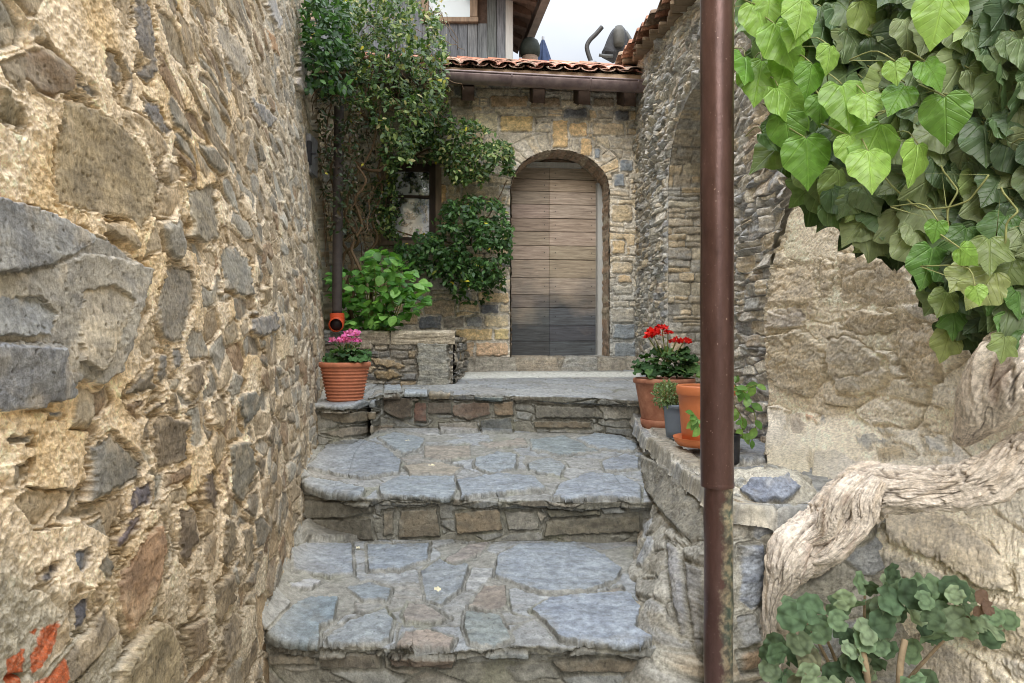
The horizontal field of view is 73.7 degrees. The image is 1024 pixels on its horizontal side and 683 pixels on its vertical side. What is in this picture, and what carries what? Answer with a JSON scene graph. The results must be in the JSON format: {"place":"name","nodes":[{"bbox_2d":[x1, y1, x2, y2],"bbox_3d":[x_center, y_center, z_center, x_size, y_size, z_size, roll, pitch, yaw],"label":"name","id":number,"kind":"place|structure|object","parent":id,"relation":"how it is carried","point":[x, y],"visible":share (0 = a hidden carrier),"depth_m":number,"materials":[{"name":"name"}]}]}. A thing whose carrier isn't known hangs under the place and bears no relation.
{"place":"outdoors","nodes":[
{"label":"outdoors","id":0,"kind":"place"},
{"bbox_2d":[513,0,659,63],"label":"sky","id":1,"kind":"structure","parent":0,"point":[566,26],"materials":[{"name":"white"}]},
{"label":"ground","id":2,"kind":"structure","parent":0,"visible":0},
{"bbox_2d":[0,0,331,682],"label":"stone wall","id":3,"kind":"structure","parent":2,"relation":"on","point":[165,307],"depth_m":1.27,"materials":[{"name":"beige stone"}]},
{"bbox_2d":[305,133,317,177],"bbox_3d":[-1.429,-1.340,4.925,0.080,0.280,0.210,0,0,0],"label":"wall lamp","id":4,"kind":"object","parent":3,"relation":"attached to","point":[311,141],"visible":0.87,"depth_m":4.89,"materials":[{"name":"metal"}]},
{"bbox_2d":[328,105,344,331],"bbox_3d":[-1.280,-0.910,5.010,0.106,1.687,0.253,0,0,-10],"label":"drainpipe","id":5,"kind":"object","parent":3,"relation":"attached to","point":[336,321],"visible":0.94,"depth_m":4.99,"materials":[{"name":"brown plastic"}]},
{"bbox_2d":[317,0,549,58],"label":"timber house","id":6,"kind":"structure","parent":2,"relation":"on","point":[492,28],"depth_m":8.29,"materials":[{"name":"grey paint"}]},
{"bbox_2d":[421,0,478,24],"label":"window","id":7,"kind":"structure","parent":6,"relation":"in","point":[458,11],"depth_m":8.28,"materials":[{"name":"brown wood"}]},
{"bbox_3d":[0.100,-2.730,9.825,6.200,1.060,3.350,0,0,0],"label":"roof terrace","id":8,"kind":"object","parent":6,"relation":"on","visible":0},
{"bbox_2d":[520,37,539,59],"bbox_3d":[0.227,-3.420,8.600,0.260,0.800,0.260,0,0,0],"label":"round chimney cowl","id":9,"kind":"object","parent":8,"relation":"on","point":[529,47],"visible":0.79,"depth_m":8.50,"materials":[{"name":"metal"}]},
{"bbox_2d":[538,36,550,60],"bbox_3d":[0.427,-3.677,9.400,0.272,1.033,0.272,0,0,22],"label":"closed parasol","id":10,"kind":"object","parent":8,"relation":"on","point":[544,54],"visible":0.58,"depth_m":9.34,"materials":[{"name":"blue fabric"}]},
{"bbox_2d":[585,25,603,61],"bbox_3d":[1.020,-3.633,8.491,0.226,0.598,0.140,0,0,20],"label":"bent flue pipe","id":11,"kind":"object","parent":8,"relation":"on","point":[593,36],"visible":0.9,"depth_m":8.48,"materials":[{"name":"metal"}]},
{"bbox_2d":[599,25,631,62],"bbox_3d":[1.339,-3.783,8.672,0.428,0.446,0.363,0,0,24],"label":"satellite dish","id":12,"kind":"object","parent":8,"relation":"on","point":[619,37],"visible":0.86,"depth_m":8.59,"materials":[{"name":"metal"}]},
{"bbox_2d":[262,370,655,682],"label":"stone staircase","id":13,"kind":"structure","parent":2,"relation":"on","point":[512,521],"depth_m":2.94,"materials":[{"name":"stone"}]},
{"bbox_2d":[319,329,371,401],"bbox_3d":[-1.023,0.149,4.200,0.321,0.458,0.314,0,0,0],"label":"potted geranium","id":14,"kind":"object","parent":13,"relation":"on","point":[344,380],"visible":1,"depth_m":4.10,"materials":[{"name":"ceramic"}]},
{"bbox_2d":[324,330,469,385],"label":"planter wall","id":15,"kind":"structure","parent":13,"relation":"on","point":[420,357],"depth_m":5.07,"materials":[{"name":"stone"}]},
{"bbox_2d":[323,243,432,334],"bbox_3d":[-1.075,-0.414,5.363,0.941,0.762,0.830,0,0,0],"label":"leafy shrub","id":16,"kind":"object","parent":15,"relation":"on","point":[390,296],"visible":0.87,"depth_m":5.17,"materials":[{"name":"green plant"}]},
{"bbox_2d":[297,0,515,319],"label":"climbing shrub","id":17,"kind":"object","parent":15,"relation":"on","point":[412,139],"visible":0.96,"depth_m":5.61,"materials":[{"name":"green plant"}]},
{"bbox_2d":[615,0,785,442],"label":"stone barn","id":18,"kind":"structure","parent":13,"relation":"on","point":[662,48],"depth_m":5.17,"materials":[{"name":"grey stone"}]},
{"bbox_2d":[700,0,734,682],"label":"downpipe","id":19,"kind":"object","parent":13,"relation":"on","point":[717,483],"visible":1,"depth_m":1.81,"materials":[{"name":"brown metal"}]},
{"bbox_2d":[621,413,915,682],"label":"parapet wall","id":20,"kind":"structure","parent":13,"relation":"on","point":[665,569],"depth_m":2.07,"materials":[{"name":"stone"}]},
{"bbox_2d":[631,324,699,428],"bbox_3d":[0.872,0.192,3.850,0.401,0.584,0.344,0,0,0],"label":"potted geranium","id":21,"kind":"object","parent":20,"relation":"on","point":[652,415],"visible":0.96,"depth_m":3.78,"materials":[{"name":"plant"}]},
{"bbox_2d":[651,378,680,437],"bbox_3d":[0.772,0.324,3.352,0.193,0.290,0.147,0,0,0],"label":"potted herb","id":22,"kind":"object","parent":20,"relation":"on","point":[670,406],"visible":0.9,"depth_m":3.32,"materials":[{"name":"green plant"}]},
{"bbox_2d":[673,369,765,448],"bbox_3d":[0.874,0.277,2.954,0.339,0.348,0.336,0,0,0],"label":"planter pot","id":23,"kind":"object","parent":20,"relation":"on","point":[688,436],"visible":0.59,"depth_m":2.87,"materials":[{"name":"orange ceramic"}]},
{"bbox_2d":[734,433,740,464],"bbox_3d":[0.884,0.428,2.720,0.052,0.119,0.052,0,0,0],"label":"black pot","id":24,"kind":"object","parent":20,"relation":"on","point":[737,448],"visible":0.39,"depth_m":2.70,"materials":[{"name":"plastic"}]},
{"bbox_2d":[760,330,1023,682],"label":"vine trunk","id":25,"kind":"object","parent":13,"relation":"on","point":[849,507],"visible":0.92,"depth_m":1.81,"materials":[{"name":"brown plant"}]},
{"bbox_2d":[758,563,1020,682],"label":"succulent plant","id":26,"kind":"object","parent":25,"relation":"attached to","point":[869,635],"visible":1,"depth_m":1.73,"materials":[{"name":"green plant"}]},
{"bbox_2d":[312,52,644,371],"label":"stone house","id":27,"kind":"structure","parent":2,"relation":"on","point":[566,302],"depth_m":6.48,"materials":[{"name":"beige stone"}]},
{"bbox_2d":[377,156,444,245],"bbox_3d":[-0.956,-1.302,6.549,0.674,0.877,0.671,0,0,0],"label":"window","id":28,"kind":"structure","parent":27,"relation":"in","point":[420,188],"depth_m":6.40,"materials":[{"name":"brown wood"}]},
{"bbox_2d":[511,150,597,355],"bbox_3d":[0.380,-0.879,6.829,0.978,2.069,0.046,0,0,-6],"label":"door","id":29,"kind":"structure","parent":27,"relation":"in","point":[553,302],"depth_m":6.81,"materials":[{"name":"brown wood"}]},
{"bbox_2d":[763,176,1023,682],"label":"plastered stone wall","id":30,"kind":"structure","parent":2,"relation":"on","point":[856,370],"depth_m":2.56,"materials":[{"name":"beige stone"}]},
{"bbox_2d":[734,0,1023,363],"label":"ivy","id":31,"kind":"object","parent":30,"relation":"attached to","point":[891,136],"visible":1,"depth_m":1.73,"materials":[{"name":"green plant"}]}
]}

